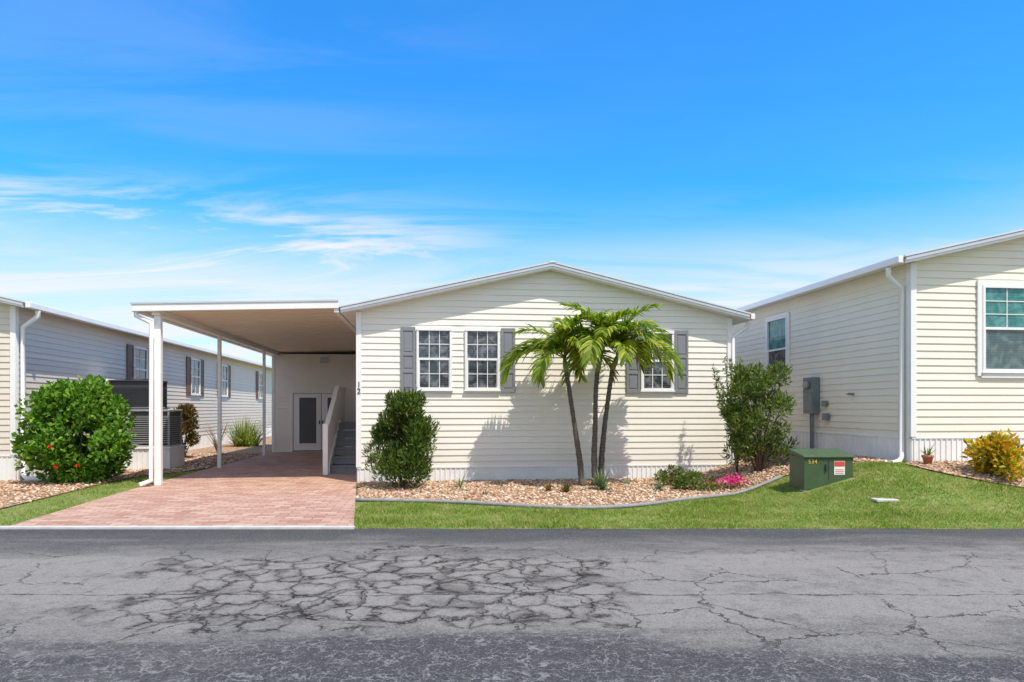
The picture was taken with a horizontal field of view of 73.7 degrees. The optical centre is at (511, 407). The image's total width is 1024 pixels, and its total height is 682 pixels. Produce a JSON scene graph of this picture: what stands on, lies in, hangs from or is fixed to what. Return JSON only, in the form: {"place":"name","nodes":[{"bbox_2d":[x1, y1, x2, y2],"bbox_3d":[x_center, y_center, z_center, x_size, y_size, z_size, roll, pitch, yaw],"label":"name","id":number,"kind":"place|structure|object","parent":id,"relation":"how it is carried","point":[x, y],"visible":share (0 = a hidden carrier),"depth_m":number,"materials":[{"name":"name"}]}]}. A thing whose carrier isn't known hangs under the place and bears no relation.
{"place":"outdoors","nodes":[
{"label":"outdoors","id":0,"kind":"place"},
{"bbox_2d":[10,452,356,525],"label":"brick driveway","id":1,"kind":"structure","parent":0,"point":[284,489],"depth_m":10.96,"materials":[{"name":"brick"}]},
{"bbox_2d":[130,300,355,486],"bbox_3d":[-6.072,-0.307,19.723,3.835,3.605,13.594,0,0,-7],"label":"carport","id":2,"kind":"object","parent":1,"relation":"on","point":[271,327],"visible":0.81,"depth_m":14.77,"materials":[{"name":"metal"}]},
{"bbox_2d":[272,354,355,451],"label":"storage shed","id":3,"kind":"structure","parent":1,"relation":"on","point":[303,386],"depth_m":23.14,"materials":[{"name":"beige"}]},
{"bbox_2d":[293,393,320,450],"bbox_3d":[-6.945,0.475,23.155,0.910,1.930,0.028,0,0,-7],"label":"door leaf","id":4,"kind":"structure","parent":3,"relation":"in","point":[296,447],"depth_m":23.11,"materials":[{"name":"paint"}]},
{"bbox_2d":[322,394,348,449],"bbox_3d":[-6.021,0.475,23.264,0.910,1.930,0.028,0,0,-7],"label":"door leaf","id":5,"kind":"structure","parent":3,"relation":"in","point":[323,395],"depth_m":23.20,"materials":[{"name":"paint"}]},
{"bbox_2d":[323,386,356,474],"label":"porch steps","id":6,"kind":"structure","parent":1,"relation":"on","point":[339,433],"depth_m":16.30,"materials":[{"name":"paint"}]},
{"bbox_2d":[0,528,1023,681],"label":"road","id":7,"kind":"structure","parent":0,"point":[520,605],"depth_m":5.16,"materials":[{"name":"asphalt"}]},
{"bbox_2d":[0,526,354,528],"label":"driveway edge strip","id":8,"kind":"object","parent":7,"relation":"on","point":[177,527],"visible":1,"depth_m":8.41,"materials":[{"name":"concrete"}]},
{"bbox_2d":[0,451,1023,528],"bbox_3d":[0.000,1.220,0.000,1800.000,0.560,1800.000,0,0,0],"label":"ground","id":9,"kind":"structure","parent":0,"point":[358,504],"depth_m":9.89,"materials":[{"name":"plant"}]},
{"bbox_2d":[0,436,271,507],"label":"rock bed","id":10,"kind":"object","parent":9,"relation":"on","point":[229,448],"visible":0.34,"depth_m":23.21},
{"bbox_2d":[10,374,137,483],"bbox_3d":[-8.672,0.440,13.557,2.104,2.293,2.130,0,0,-38],"label":"hibiscus shrub","id":11,"kind":"object","parent":10,"relation":"on","point":[59,414],"visible":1,"depth_m":13.18,"materials":[{"name":"green plant"}]},
{"bbox_2d":[0,453,261,508],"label":"river rocks","id":12,"kind":"object","parent":10,"relation":"on","point":[193,458],"visible":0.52,"depth_m":13.39,"materials":[{"name":"gravel"}]},
{"bbox_2d":[99,378,167,411],"bbox_3d":[-9.632,0.380,17.344,1.395,2.240,0.830,0,0,-7],"label":"air conditioner","id":13,"kind":"object","parent":10,"relation":"on","point":[134,392],"visible":0.53,"depth_m":17.00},
{"bbox_2d":[121,445,185,469],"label":"condenser platform","id":14,"kind":"structure","parent":10,"relation":"on","point":[173,456],"depth_m":16.44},
{"bbox_2d":[129,408,182,446],"bbox_3d":[-8.793,0.470,16.876,0.950,0.940,0.880,0,0,-7],"label":"air conditioner","id":15,"kind":"object","parent":14,"relation":"on","point":[172,428],"visible":0.71,"depth_m":16.50,"materials":[{"name":"metal"}]},
{"bbox_2d":[173,403,200,457],"bbox_3d":[-9.593,0.663,20.021,0.972,1.690,0.836,0,0,0],"label":"croton shrub","id":16,"kind":"object","parent":10,"relation":"on","point":[189,422],"visible":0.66,"depth_m":19.90,"materials":[{"name":"green plant"}]},
{"bbox_2d":[204,422,227,451],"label":"bare bush","id":17,"kind":"object","parent":10,"relation":"on","point":[214,440],"visible":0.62,"depth_m":22.43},
{"bbox_2d":[222,414,269,446],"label":"ornamental grass","id":18,"kind":"object","parent":10,"relation":"on","point":[247,436],"depth_m":26.21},
{"bbox_2d":[355,464,777,505],"bbox_3d":[0.992,1.337,12.074,7.720,0.286,3.951,0,0,-7],"label":"rock bed","id":19,"kind":"object","parent":9,"relation":"on","point":[739,472],"visible":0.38,"depth_m":12.24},
{"bbox_2d":[361,386,439,488],"bbox_3d":[-2.024,0.552,12.595,1.422,1.922,1.480,0,0,0],"label":"podocarpus shrub","id":20,"kind":"object","parent":19,"relation":"on","point":[407,427],"visible":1,"depth_m":12.35,"materials":[{"name":"green plant"}]},
{"bbox_2d":[453,472,470,486],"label":"agave plant","id":21,"kind":"object","parent":19,"relation":"on","point":[460,484],"visible":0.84,"depth_m":12.61,"materials":[{"name":"green plant"}]},
{"bbox_2d":[540,480,557,490],"bbox_3d":[0.635,1.377,12.087,0.305,0.206,0.303,0,0,-20],"label":"bromeliad","id":22,"kind":"object","parent":19,"relation":"on","point":[548,487],"visible":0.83,"depth_m":12.10,"materials":[{"name":"green plant"}]},
{"bbox_2d":[558,480,571,492],"bbox_3d":[0.918,1.363,11.923,0.363,0.295,0.450,0,0,0],"label":"bromeliad","id":23,"kind":"object","parent":19,"relation":"on","point":[566,488],"visible":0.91,"depth_m":11.88,"materials":[{"name":"green plant"}]},
{"bbox_2d":[497,301,685,485],"bbox_3d":[1.512,-0.268,12.844,3.602,3.514,2.381,0,0,0],"label":"palm tree","id":24,"kind":"object","parent":19,"relation":"on","point":[582,345],"visible":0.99,"depth_m":12.77,"materials":[{"name":"green plant"}]},
{"bbox_2d":[582,469,612,490],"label":"agave plant","id":25,"kind":"object","parent":19,"relation":"on","point":[600,482],"visible":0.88,"depth_m":12.23,"materials":[{"name":"green plant"}]},
{"bbox_2d":[650,478,669,491],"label":"agave plant","id":26,"kind":"object","parent":19,"relation":"on","point":[659,486],"visible":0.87,"depth_m":12.18,"materials":[{"name":"green plant"}]},
{"bbox_2d":[652,463,683,485],"bbox_3d":[2.960,1.292,12.910,0.609,0.477,0.477,0,0,0],"label":"flowering groundcover","id":27,"kind":"object","parent":19,"relation":"on","point":[664,476],"visible":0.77,"depth_m":12.85,"materials":[{"name":"green plant"}]},
{"bbox_2d":[670,468,718,490],"bbox_3d":[3.285,1.304,12.243,0.820,0.450,0.722,0,0,-25],"label":"flowering groundcover","id":28,"kind":"object","parent":19,"relation":"on","point":[682,482],"visible":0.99,"depth_m":12.20,"materials":[{"name":"green plant"}]},
{"bbox_2d":[711,356,745,471],"bbox_3d":[4.321,0.124,13.463,0.830,2.346,0.811,0,0,20],"label":"tall weedy shrub","id":29,"kind":"object","parent":19,"relation":"on","point":[721,384],"visible":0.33,"depth_m":13.49,"materials":[{"name":"green plant"}]},
{"bbox_2d":[712,472,753,490],"bbox_3d":[3.965,1.360,12.184,0.963,0.428,0.610,0,0,-8],"label":"pink flower clump","id":30,"kind":"object","parent":19,"relation":"on","point":[734,480],"visible":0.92,"depth_m":12.16,"materials":[{"name":"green plant"}]},
{"bbox_2d":[355,475,781,509],"bbox_3d":[1.257,1.343,10.816,7.395,0.319,1.494,0,0,-9],"label":"garden edging","id":31,"kind":"object","parent":9,"relation":"on","point":[618,506],"visible":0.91,"depth_m":10.62,"materials":[{"name":"concrete"}]},
{"bbox_2d":[731,448,893,475],"bbox_3d":[4.840,1.068,20.501,1.848,0.296,18.241,0,0,-6],"label":"rock bed","id":32,"kind":"object","parent":9,"relation":"on","point":[781,468],"visible":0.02,"depth_m":12.93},
{"bbox_2d":[716,360,799,470],"bbox_3d":[4.745,0.162,13.078,1.505,2.155,1.436,0,0,31],"label":"loose shrub","id":33,"kind":"object","parent":32,"relation":"on","point":[746,418],"visible":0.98,"depth_m":12.88,"materials":[{"name":"green plant"}]},
{"bbox_2d":[788,448,854,490],"bbox_3d":[5.052,1.073,11.174,0.834,0.787,0.576,0,0,-2],"label":"pad transformer","id":34,"kind":"object","parent":9,"relation":"on","point":[810,469],"visible":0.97,"depth_m":10.91,"materials":[{"name":"metal"}]},
{"bbox_2d":[871,498,898,501],"bbox_3d":[5.400,1.335,9.900,0.320,0.040,0.200,0,0,0],"label":"utility cover","id":35,"kind":"object","parent":9,"relation":"on","point":[884,499],"visible":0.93,"depth_m":9.81,"materials":[{"name":"concrete"}]},
{"bbox_2d":[906,460,1023,486],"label":"rock bed","id":36,"kind":"object","parent":9,"relation":"on","point":[960,470],"visible":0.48,"depth_m":10.63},
{"bbox_2d":[921,446,942,463],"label":"potted plant","id":37,"kind":"object","parent":36,"relation":"on","point":[927,458],"visible":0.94,"depth_m":11.20,"materials":[{"name":"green plant"}]},
{"bbox_2d":[960,428,1023,481],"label":"yellow croton shrub","id":38,"kind":"object","parent":36,"relation":"on","point":[1003,459],"visible":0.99,"depth_m":10.41,"materials":[{"name":"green plant"}]},
{"bbox_2d":[0,0,1023,365],"label":"sky","id":39,"kind":"structure","parent":0,"point":[734,154],"materials":[{"name":"blue"}]},
{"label":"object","id":40,"kind":"object","parent":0,"visible":0},
{"bbox_2d":[358,465,721,481],"bbox_3d":[0.786,1.407,14.077,7.784,0.386,0.028,0,0,-7],"label":"front skirting","id":41,"kind":"object","parent":40,"relation":"attached to","point":[522,473],"visible":0.45,"depth_m":14.03,"materials":[{"name":"plastic"}]},
{"bbox_2d":[358,464,724,468],"bbox_3d":[0.787,1.199,14.074,7.784,0.028,0.035,0,0,-7],"label":"skirt rail","id":42,"kind":"object","parent":41,"relation":"attached to","point":[560,466],"visible":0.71,"depth_m":14.08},
{"bbox_2d":[358,271,729,466],"bbox_3d":[0.786,-0.810,14.077,7.784,4.040,0.015,0,0,-7],"label":"front siding","id":43,"kind":"object","parent":40,"relation":"attached to","point":[525,424],"visible":0.75,"depth_m":14.06,"materials":[{"name":"plastic"}]},
{"bbox_2d":[401,327,414,392],"bbox_3d":[-2.087,-0.970,13.714,0.288,1.320,0.028,0,0,-7],"label":"shutter","id":44,"kind":"object","parent":43,"relation":"attached to","point":[407,356],"visible":0.8,"depth_m":13.71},
{"bbox_2d":[416,330,452,390],"bbox_3d":[-1.566,-0.975,13.770,0.749,1.270,0.071,0,0,-7],"label":"window frame","id":45,"kind":"object","parent":43,"relation":"attached to","point":[439,388],"visible":0.98,"depth_m":13.76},
{"bbox_2d":[419,330,449,357],"bbox_3d":[-1.569,-1.278,13.796,0.619,0.575,0.018,0,0,-7],"label":"window upper glass","id":46,"kind":"object","parent":45,"relation":"in","point":[434,339],"visible":1,"depth_m":13.79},
{"bbox_2d":[420,360,448,386],"bbox_3d":[-1.570,-0.703,13.796,0.619,0.575,0.017,0,0,-7],"label":"window lower glass","id":47,"kind":"object","parent":45,"relation":"in","point":[434,368],"visible":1,"depth_m":13.79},
{"bbox_2d":[464,331,500,390],"bbox_3d":[-0.600,-0.975,13.885,0.747,1.270,0.071,0,0,-7],"label":"window frame","id":48,"kind":"object","parent":43,"relation":"attached to","point":[467,388],"visible":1,"depth_m":13.88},
{"bbox_2d":[467,331,497,357],"bbox_3d":[-0.603,-1.278,13.911,0.617,0.575,0.018,0,0,-7],"label":"window upper glass","id":49,"kind":"object","parent":48,"relation":"in","point":[482,339],"visible":1,"depth_m":13.90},
{"bbox_2d":[468,360,496,387],"bbox_3d":[-0.603,-0.703,13.911,0.617,0.575,0.017,0,0,-7],"label":"window lower glass","id":50,"kind":"object","parent":48,"relation":"in","point":[482,374],"visible":1,"depth_m":13.90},
{"bbox_2d":[501,328,514,392],"bbox_3d":[-0.078,-0.970,13.952,0.288,1.320,0.028,0,0,-7],"label":"shutter","id":51,"kind":"object","parent":43,"relation":"attached to","point":[507,341],"visible":0.7,"depth_m":13.95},
{"bbox_2d":[356,312,731,466],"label":"corner trim","id":52,"kind":"structure","parent":43,"relation":"attached to","point":[359,380],"depth_m":13.60,"materials":[{"name":"plastic"}]},
{"bbox_2d":[417,327,673,333],"bbox_3d":[0.746,-1.590,14.019,5.360,0.060,0.014,0,0,-7],"label":"window header","id":53,"kind":"object","parent":43,"relation":"attached to","point":[466,329],"depth_m":13.82},
{"bbox_2d":[626,331,639,392],"bbox_3d":[2.530,-0.970,14.262,0.290,1.320,0.028,0,0,-7],"label":"shutter","id":54,"kind":"object","parent":43,"relation":"attached to","point":[632,380],"visible":0.56,"depth_m":14.26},
{"bbox_2d":[640,334,674,391],"bbox_3d":[3.052,-0.975,14.318,0.750,1.270,0.071,0,0,-7],"label":"window frame","id":55,"kind":"object","parent":43,"relation":"in","point":[652,389],"visible":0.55,"depth_m":14.31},
{"bbox_2d":[644,362,670,387],"bbox_3d":[3.049,-0.703,14.345,0.620,0.575,0.016,0,0,-7],"label":"window lower glass","id":56,"kind":"object","parent":55,"relation":"in","point":[660,380],"visible":0.71,"depth_m":14.34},
{"bbox_2d":[645,334,670,359],"bbox_3d":[3.049,-1.278,14.344,0.620,0.575,0.017,0,0,-7],"label":"window upper glass","id":57,"kind":"object","parent":55,"relation":"in","point":[654,357],"visible":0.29,"depth_m":14.34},
{"bbox_2d":[675,330,687,392],"bbox_3d":[3.572,-0.970,14.386,0.290,1.320,0.028,0,0,-7],"label":"shutter","id":58,"kind":"object","parent":43,"relation":"attached to","point":[681,342],"visible":0.86,"depth_m":14.38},
{"bbox_2d":[341,264,748,327],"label":"roof","id":59,"kind":"structure","parent":40,"relation":"on","point":[349,314],"depth_m":13.94,"materials":[{"name":"metal"}]},
{"bbox_2d":[334,308,355,333],"bbox_3d":[-4.521,-1.921,22.522,0.095,0.120,18.540,0,0,-7],"label":"gutter","id":60,"kind":"object","parent":59,"relation":"attached to","point":[338,313],"visible":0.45,"depth_m":14.36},
{"bbox_2d":[339,262,750,314],"bbox_3d":[-0.276,-2.463,23.026,8.444,1.004,18.600,0,0,-7],"label":"roof sheet","id":61,"kind":"object","parent":59,"relation":"attached to","point":[540,265],"visible":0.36,"depth_m":13.78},
{"bbox_2d":[340,263,749,316],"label":"rake trim","id":62,"kind":"structure","parent":59,"relation":"attached to","point":[539,267],"depth_m":13.78,"materials":[{"name":"metal"}]},
{"bbox_2d":[732,314,754,324],"bbox_3d":[3.969,-1.921,23.530,0.095,0.120,18.540,0,0,-7],"label":"gutter","id":63,"kind":"object","parent":59,"relation":"attached to","point":[752,317],"visible":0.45,"depth_m":14.39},
{"bbox_2d":[732,321,748,462],"bbox_3d":[4.876,-0.182,14.387,0.389,3.315,0.342,0,0,-7],"label":"downspout","id":64,"kind":"object","parent":63,"relation":"attached to","point":[746,327],"visible":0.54,"depth_m":14.49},
{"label":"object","id":65,"kind":"object","parent":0,"visible":0},
{"bbox_2d":[732,264,909,437],"bbox_3d":[5.738,-0.980,20.586,0.015,3.000,18.000,0,0,-7],"label":"siding","id":66,"kind":"object","parent":65,"relation":"attached to","point":[844,339],"visible":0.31,"depth_m":13.47,"materials":[{"name":"plastic"}]},
{"bbox_2d":[766,315,786,382],"bbox_3d":[6.243,-1.360,16.089,0.071,1.520,0.990,0,0,-7],"label":"window frame","id":67,"kind":"object","parent":66,"relation":"in","point":[767,340],"visible":0.61,"depth_m":16.21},
{"bbox_2d":[769,318,784,349],"bbox_3d":[6.269,-1.725,16.092,0.017,0.700,0.860,0,0,-7],"label":"window upper glass","id":68,"kind":"object","parent":67,"relation":"in","point":[776,334],"visible":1,"depth_m":16.10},
{"bbox_2d":[769,349,784,378],"bbox_3d":[6.270,-1.025,16.092,0.017,0.700,0.860,0,0,-7],"label":"window lower glass","id":69,"kind":"object","parent":67,"relation":"in","point":[776,356],"visible":0.43,"depth_m":16.10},
{"bbox_2d":[765,312,789,384],"bbox_3d":[6.248,-1.380,16.090,0.031,1.620,1.090,0,0,-7],"label":"window casing","id":70,"kind":"object","parent":66,"relation":"attached to","point":[788,333],"depth_m":15.59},
{"bbox_2d":[802,377,853,448],"bbox_3d":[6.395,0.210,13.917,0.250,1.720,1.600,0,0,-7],"label":"electric meter","id":71,"kind":"object","parent":66,"relation":"attached to","point":[811,396],"visible":0.91,"depth_m":14.37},
{"bbox_2d":[803,392,811,410],"bbox_3d":[6.283,-0.130,14.518,0.010,0.400,0.320,0,0,-7],"label":"cabinet door","id":72,"kind":"structure","parent":71,"relation":"in","point":[807,397],"depth_m":14.51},
{"bbox_2d":[906,263,909,436],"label":"corner trim","id":73,"kind":"structure","parent":66,"relation":"attached to","point":[908,350],"depth_m":11.67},
{"bbox_2d":[750,430,910,461],"bbox_3d":[5.737,0.797,20.586,0.033,0.546,18.000,0,0,-7],"label":"skirting","id":74,"kind":"object","parent":65,"relation":"attached to","point":[887,448],"visible":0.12,"depth_m":13.12,"materials":[{"name":"plastic"}]},
{"bbox_2d":[753,427,909,438],"bbox_3d":[5.733,0.509,20.595,0.030,0.028,17.980,0,0,-7],"label":"skirt rail","id":75,"kind":"object","parent":74,"relation":"attached to","point":[847,433],"visible":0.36,"depth_m":13.31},
{"bbox_2d":[746,231,1023,311],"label":"roof","id":76,"kind":"structure","parent":65,"relation":"on","point":[905,261],"depth_m":11.59,"materials":[{"name":"metal"}]},
{"bbox_2d":[736,256,902,310],"bbox_3d":[5.369,-2.471,20.542,0.095,0.120,18.540,0,0,-7],"label":"gutter","id":77,"kind":"object","parent":76,"relation":"attached to","point":[890,262],"visible":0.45,"depth_m":13.29,"materials":[{"name":"metal"}]},
{"bbox_2d":[886,268,903,462],"bbox_3d":[6.163,-0.615,11.520,1.263,3.550,0.124,0,0,-24],"label":"downspout","id":78,"kind":"object","parent":77,"relation":"attached to","point":[895,282],"visible":0.72,"depth_m":11.72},
{"bbox_2d":[903,229,1023,256],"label":"roof sheet","id":79,"kind":"object","parent":76,"relation":"attached to","point":[963,242],"visible":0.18,"depth_m":11.45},
{"bbox_2d":[906,231,1023,259],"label":"rake trim","id":80,"kind":"structure","parent":76,"relation":"attached to","point":[964,245],"depth_m":11.45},
{"bbox_2d":[911,438,1023,461],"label":"front skirting","id":81,"kind":"object","parent":65,"relation":"attached to","point":[950,449],"visible":0.34,"depth_m":11.70,"materials":[{"name":"plastic"}]},
{"bbox_2d":[911,436,1023,438],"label":"skirt rail","id":82,"kind":"object","parent":81,"relation":"attached to","point":[949,437],"visible":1,"depth_m":11.68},
{"bbox_2d":[912,238,1023,436],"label":"front siding","id":83,"kind":"object","parent":65,"relation":"attached to","point":[957,396],"visible":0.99,"depth_m":11.74,"materials":[{"name":"plastic"}]},
{"bbox_2d":[910,263,916,436],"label":"corner trim","id":84,"kind":"structure","parent":83,"relation":"attached to","point":[913,349],"depth_m":11.62,"materials":[{"name":"plastic"}]},
{"bbox_2d":[977,280,1023,377],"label":"window casing","id":85,"kind":"object","parent":83,"relation":"attached to","point":[980,283],"depth_m":11.76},
{"bbox_2d":[982,285,1023,372],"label":"window frame","id":86,"kind":"object","parent":83,"relation":"in","point":[985,328],"visible":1,"depth_m":11.78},
{"bbox_2d":[986,330,1023,368],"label":"window lower glass","id":87,"kind":"object","parent":86,"relation":"in","point":[1004,349],"visible":1,"depth_m":11.84,"materials":[{"name":"glass"}]},
{"bbox_2d":[986,288,1023,326],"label":"window upper glass","id":88,"kind":"object","parent":86,"relation":"in","point":[993,295],"visible":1,"depth_m":11.83,"materials":[{"name":"glass"}]},
{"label":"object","id":89,"kind":"object","parent":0,"visible":0},
{"bbox_2d":[0,302,13,454],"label":"front siding","id":90,"kind":"object","parent":89,"relation":"attached to","point":[4,378],"visible":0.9,"depth_m":13.87,"materials":[{"name":"plastic"}]},
{"bbox_2d":[10,306,15,454],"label":"corner trim","id":91,"kind":"structure","parent":90,"relation":"attached to","point":[12,367],"depth_m":13.86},
{"bbox_2d":[0,456,14,480],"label":"front skirting","id":92,"kind":"object","parent":89,"relation":"attached to","point":[7,469],"visible":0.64,"depth_m":13.87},
{"bbox_2d":[0,297,271,368],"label":"roof","id":93,"kind":"structure","parent":89,"relation":"on","point":[14,304],"depth_m":15.55,"materials":[{"name":"metal"}]},
{"bbox_2d":[0,297,22,304],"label":"rake trim","id":94,"kind":"structure","parent":93,"relation":"attached to","point":[11,301],"depth_m":13.62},
{"bbox_2d":[0,296,25,302],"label":"roof sheet","id":95,"kind":"object","parent":93,"relation":"attached to","point":[12,299],"visible":0.13,"depth_m":13.62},
{"bbox_2d":[25,302,271,367],"bbox_3d":[-11.273,-2.071,26.854,0.095,0.120,26.540,0,0,-7],"label":"gutter","id":96,"kind":"object","parent":93,"relation":"attached to","point":[45,309],"visible":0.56,"depth_m":17.34,"materials":[{"name":"metal"}]},
{"bbox_2d":[15,427,271,479],"bbox_3d":[-11.641,1.292,26.811,0.024,0.616,26.000,0,0,-7],"label":"skirting","id":97,"kind":"object","parent":89,"relation":"attached to","point":[205,441],"visible":0.08,"depth_m":25.38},
{"bbox_2d":[16,306,271,455],"bbox_3d":[-11.641,-0.550,26.811,0.015,3.060,26.000,0,0,-7],"label":"siding","id":98,"kind":"object","parent":89,"relation":"attached to","point":[58,347],"visible":0.54,"depth_m":18.52,"materials":[{"name":"plastic"}]},
{"bbox_2d":[16,306,18,454],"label":"corner trim","id":99,"kind":"structure","parent":98,"relation":"attached to","point":[17,355],"depth_m":13.93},
{"bbox_2d":[20,310,65,480],"bbox_3d":[-9.589,-0.254,13.911,0.959,3.492,0.399,0,0,-7],"label":"downspout","id":100,"kind":"object","parent":98,"relation":"attached to","point":[25,325],"visible":0.69,"depth_m":13.98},
{"bbox_2d":[134,346,147,378],"bbox_3d":[-10.785,-1.100,19.838,0.071,1.300,0.990,0,0,-7],"label":"window frame","id":101,"kind":"object","parent":98,"relation":"attached to","point":[146,369],"visible":0.53,"depth_m":19.83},
{"bbox_2d":[127,344,133,377],"bbox_3d":[-10.709,-1.105,19.147,0.028,1.350,0.400,0,0,-7],"label":"shutter","id":102,"kind":"object","parent":101,"relation":"attached to","point":[130,360],"visible":0.65,"depth_m":19.15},
{"bbox_2d":[135,348,145,368],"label":"window upper glass","id":103,"kind":"object","parent":101,"relation":"in","point":[143,356],"visible":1,"depth_m":19.79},
{"bbox_2d":[135,370,145,378],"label":"window lower glass","id":104,"kind":"object","parent":101,"relation":"in","point":[137,374],"visible":0.36,"depth_m":19.79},
{"bbox_2d":[147,348,153,379],"bbox_3d":[-10.873,-1.105,20.527,0.028,1.350,0.400,0,0,-7],"label":"shutter","id":105,"kind":"object","parent":101,"relation":"attached to","point":[148,363],"visible":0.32,"depth_m":20.35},
{"bbox_2d":[191,358,200,395],"bbox_3d":[-11.333,-1.100,24.456,0.071,1.300,0.990,0,0,-7],"label":"window frame","id":106,"kind":"object","parent":98,"relation":"attached to","point":[199,385],"visible":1,"depth_m":24.52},
{"bbox_2d":[186,356,190,395],"bbox_3d":[-11.257,-1.105,23.765,0.028,1.350,0.400,0,0,-7],"label":"shutter","id":107,"kind":"object","parent":106,"relation":"attached to","point":[188,376],"visible":1,"depth_m":23.73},
{"bbox_2d":[192,360,198,376],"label":"window upper glass","id":108,"kind":"object","parent":106,"relation":"in","point":[193,368],"visible":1,"depth_m":24.39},
{"bbox_2d":[192,377,198,392],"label":"window lower glass","id":109,"kind":"object","parent":106,"relation":"in","point":[193,384],"visible":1,"depth_m":24.39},
{"bbox_2d":[200,359,203,395],"bbox_3d":[-11.421,-1.105,25.145,0.028,1.350,0.400,0,0,-7],"label":"shutter","id":110,"kind":"object","parent":106,"relation":"attached to","point":[202,377],"visible":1,"depth_m":25.18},
{"bbox_2d":[222,365,228,396],"bbox_3d":[-11.737,-1.100,27.857,0.071,1.300,0.940,0,0,-7],"label":"window frame","id":111,"kind":"object","parent":98,"relation":"attached to","point":[226,381],"visible":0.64,"depth_m":28.23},
{"bbox_2d":[222,381,226,394],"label":"window lower glass","id":112,"kind":"object","parent":111,"relation":"in","point":[224,387],"visible":0.64,"depth_m":27.94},
{"bbox_2d":[222,366,226,379],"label":"window upper glass","id":113,"kind":"object","parent":111,"relation":"in","point":[224,371],"visible":0.64,"depth_m":27.93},
{"bbox_2d":[227,365,230,397],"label":"shutter","id":114,"kind":"object","parent":111,"relation":"attached to","point":[229,380],"visible":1,"depth_m":28.56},
{"bbox_2d":[259,372,261,398],"bbox_3d":[-12.444,-1.100,33.815,0.071,1.300,0.940,0,0,-7],"label":"window frame","id":115,"kind":"object","parent":98,"relation":"attached to","point":[260,385],"visible":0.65,"depth_m":33.81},
{"bbox_2d":[256,371,258,398],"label":"shutter","id":116,"kind":"object","parent":115,"relation":"attached to","point":[257,384],"visible":1,"depth_m":33.17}
]}

